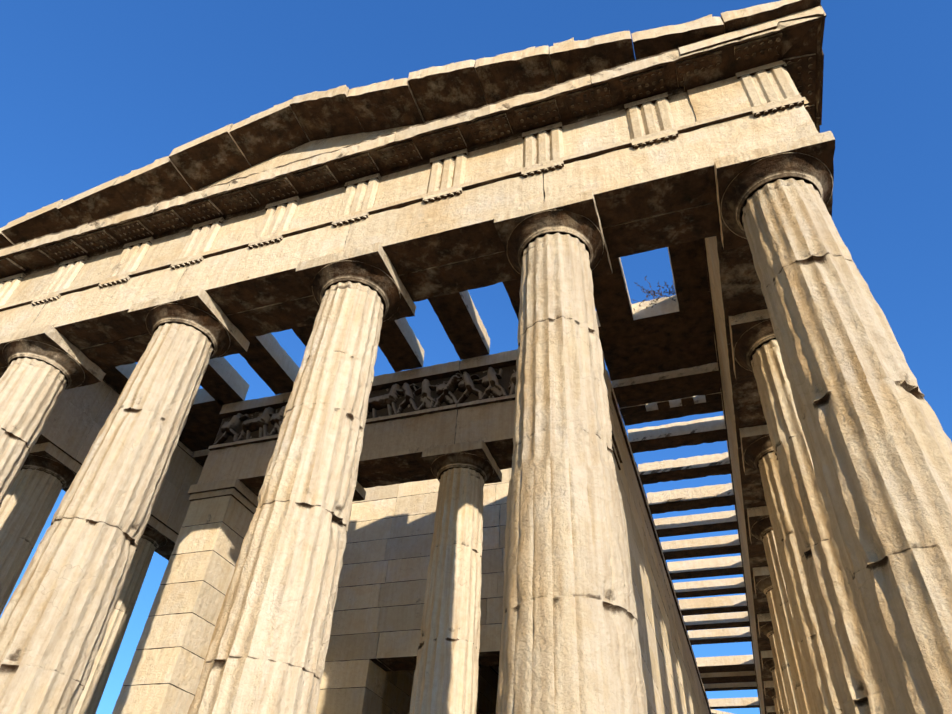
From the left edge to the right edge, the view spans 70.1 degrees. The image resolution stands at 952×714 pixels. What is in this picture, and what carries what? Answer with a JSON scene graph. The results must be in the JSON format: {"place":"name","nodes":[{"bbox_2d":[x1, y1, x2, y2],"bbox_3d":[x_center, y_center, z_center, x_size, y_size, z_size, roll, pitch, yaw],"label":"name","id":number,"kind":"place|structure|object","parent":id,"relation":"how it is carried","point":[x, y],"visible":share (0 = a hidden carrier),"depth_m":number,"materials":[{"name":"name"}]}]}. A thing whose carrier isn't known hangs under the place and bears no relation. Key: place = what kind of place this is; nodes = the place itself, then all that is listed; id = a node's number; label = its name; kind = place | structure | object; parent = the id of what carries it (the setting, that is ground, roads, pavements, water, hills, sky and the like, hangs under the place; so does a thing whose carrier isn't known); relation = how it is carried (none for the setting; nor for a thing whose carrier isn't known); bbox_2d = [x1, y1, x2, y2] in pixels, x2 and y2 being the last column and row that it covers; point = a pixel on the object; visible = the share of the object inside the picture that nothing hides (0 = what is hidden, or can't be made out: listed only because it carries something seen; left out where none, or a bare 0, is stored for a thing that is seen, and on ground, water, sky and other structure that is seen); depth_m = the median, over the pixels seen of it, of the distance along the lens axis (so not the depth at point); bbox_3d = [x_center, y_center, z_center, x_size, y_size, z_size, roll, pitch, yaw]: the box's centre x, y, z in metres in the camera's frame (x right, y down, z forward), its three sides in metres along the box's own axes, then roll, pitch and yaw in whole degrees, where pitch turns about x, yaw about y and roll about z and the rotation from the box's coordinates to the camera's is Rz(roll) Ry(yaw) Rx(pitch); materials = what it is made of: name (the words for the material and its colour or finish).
{"place":"outdoors","nodes":[
{"label":"outdoors","id":0,"kind":"place"},
{"bbox_2d":[0,0,951,713],"label":"sky","id":1,"kind":"structure","parent":0,"point":[93,93],"materials":[{"name":"blue"}]},
{"bbox_3d":[1.848,14.848,14.706,15.689,1.837,33.770,-11,-43,16],"label":"foundation","id":2,"kind":"object","parent":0,"visible":0},
{"bbox_3d":[1.925,13.763,15.664,15.149,1.050,33.230,-11,-43,16],"label":"stepped base","id":3,"kind":"object","parent":2,"relation":"on","visible":0},
{"bbox_2d":[0,442,81,615],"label":"column","id":4,"kind":"structure","parent":3,"relation":"on","point":[46,475],"depth_m":11.70,"materials":[{"name":"stone"}]},
{"bbox_2d":[35,380,202,560],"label":"entablature","id":5,"kind":"structure","parent":4,"relation":"on","point":[76,420],"depth_m":13.11,"materials":[{"name":"stone"}]},
{"bbox_2d":[0,325,105,506],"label":"column","id":6,"kind":"structure","parent":3,"relation":"on","point":[47,365],"depth_m":9.56,"materials":[{"name":"stone"}]},
{"bbox_2d":[0,287,249,713],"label":"column","id":7,"kind":"structure","parent":3,"relation":"on","point":[58,611],"depth_m":7.15,"materials":[{"name":"stone"}]},
{"bbox_2d":[73,515,177,713],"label":"column","id":8,"kind":"structure","parent":3,"relation":"on","point":[155,536],"depth_m":13.00,"materials":[{"name":"stone"}]},
{"bbox_2d":[187,242,415,713],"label":"column","id":9,"kind":"structure","parent":3,"relation":"on","point":[268,648],"depth_m":6.21,"materials":[{"name":"stone"}]},
{"bbox_2d":[0,5,825,377],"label":"entablature","id":10,"kind":"structure","parent":9,"relation":"on","point":[634,147],"depth_m":8.74,"materials":[{"name":"stone"}]},
{"bbox_2d":[0,0,820,247],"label":"pediment","id":11,"kind":"structure","parent":10,"relation":"on","point":[299,127],"depth_m":10.33,"materials":[{"name":"stone"}]},
{"bbox_2d":[352,481,365,501],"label":"porch column","id":12,"kind":"structure","parent":3,"relation":"on","point":[360,493],"depth_m":12.16,"materials":[{"name":"stone"}]},
{"bbox_2d":[112,349,711,713],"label":"porch antae entablature","id":13,"kind":"structure","parent":3,"relation":"on","point":[163,675],"depth_m":11.54,"materials":[{"name":"stone"}]},
{"bbox_2d":[214,365,516,444],"bbox_3d":[-1.526,0.766,12.260,7.600,0.710,0.188,-11,-43,16],"label":"frieze","id":14,"kind":"object","parent":13,"relation":"on","point":[495,383],"visible":0.46,"depth_m":12.16,"materials":[{"name":"stone"}]},
{"bbox_2d":[409,440,501,713],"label":"porch column","id":15,"kind":"structure","parent":3,"relation":"on","point":[445,681],"depth_m":9.67,"materials":[{"name":"stone"}]},
{"bbox_2d":[316,420,709,713],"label":"cella walls","id":16,"kind":"structure","parent":3,"relation":"on","point":[371,654],"depth_m":14.16,"materials":[{"name":"beige stone"}]},
{"bbox_2d":[102,239,759,708],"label":"ceiling beams","id":17,"kind":"structure","parent":16,"relation":"on","point":[660,357],"depth_m":13.14,"materials":[{"name":"stone"}]},
{"bbox_2d":[632,276,657,309],"bbox_3d":[2.712,-1.042,11.381,0.611,0.732,0.603,-21,-47,26],"label":"plant","id":18,"kind":"object","parent":17,"relation":"attached to","point":[653,292],"visible":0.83,"depth_m":11.36,"materials":[{"name":"brown plant"}]},
{"bbox_2d":[644,281,675,307],"bbox_3d":[3.110,-1.059,11.203,0.528,0.763,0.521,-25,-49,29],"label":"plant","id":19,"kind":"object","parent":17,"relation":"attached to","point":[661,294],"visible":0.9,"depth_m":11.26,"materials":[{"name":"brown plant"}]},
{"bbox_2d":[497,462,707,698],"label":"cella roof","id":20,"kind":"structure","parent":16,"relation":"on","point":[668,570],"depth_m":18.25,"materials":[{"name":"beige stone"}]},
{"bbox_2d":[494,190,647,713],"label":"column","id":21,"kind":"structure","parent":3,"relation":"on","point":[570,644],"depth_m":5.29,"materials":[{"name":"stone"}]},
{"bbox_2d":[766,706,775,713],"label":"column","id":22,"kind":"structure","parent":3,"relation":"on","point":[770,709],"depth_m":21.32,"materials":[{"name":"stone"}]},
{"bbox_2d":[764,681,779,713],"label":"column","id":23,"kind":"structure","parent":3,"relation":"on","point":[769,690],"depth_m":19.55,"materials":[{"name":"stone"}]},
{"bbox_2d":[761,650,784,713],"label":"column","id":24,"kind":"structure","parent":3,"relation":"on","point":[768,664],"depth_m":17.71,"materials":[{"name":"stone"}]},
{"bbox_2d":[757,613,790,713],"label":"column","id":25,"kind":"structure","parent":3,"relation":"on","point":[765,627],"depth_m":15.80,"materials":[{"name":"stone"}]},
{"bbox_2d":[753,567,799,713],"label":"column","id":26,"kind":"structure","parent":3,"relation":"on","point":[763,586],"depth_m":13.70,"materials":[{"name":"stone"}]},
{"bbox_2d":[747,506,813,713],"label":"column","id":27,"kind":"structure","parent":3,"relation":"on","point":[760,528],"depth_m":11.54,"materials":[{"name":"stone"}]},
{"bbox_2d":[739,425,841,713],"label":"column","id":28,"kind":"structure","parent":3,"relation":"on","point":[758,454],"depth_m":9.32,"materials":[{"name":"stone"}]},
{"bbox_2d":[679,6,823,713],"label":"entablature","id":29,"kind":"structure","parent":28,"relation":"on","point":[734,283],"depth_m":8.45,"materials":[{"name":"stone"}]},
{"bbox_2d":[729,309,887,713],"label":"column","id":30,"kind":"structure","parent":3,"relation":"on","point":[756,353],"depth_m":7.06,"materials":[{"name":"stone"}]},
{"bbox_2d":[713,131,951,713],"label":"column","id":31,"kind":"structure","parent":3,"relation":"on","point":[878,441],"depth_m":4.97,"materials":[{"name":"stone"}]},
{"bbox_3d":[7.360,18.350,31.242,14.469,1.833,1.440,-11,-43,16],"label":"entablature","id":32,"kind":"object","parent":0,"visible":0},
{"bbox_2d":[711,709,732,713],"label":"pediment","id":33,"kind":"structure","parent":32,"relation":"on","point":[713,711],"depth_m":31.11,"materials":[{"name":"stone"}]}
]}

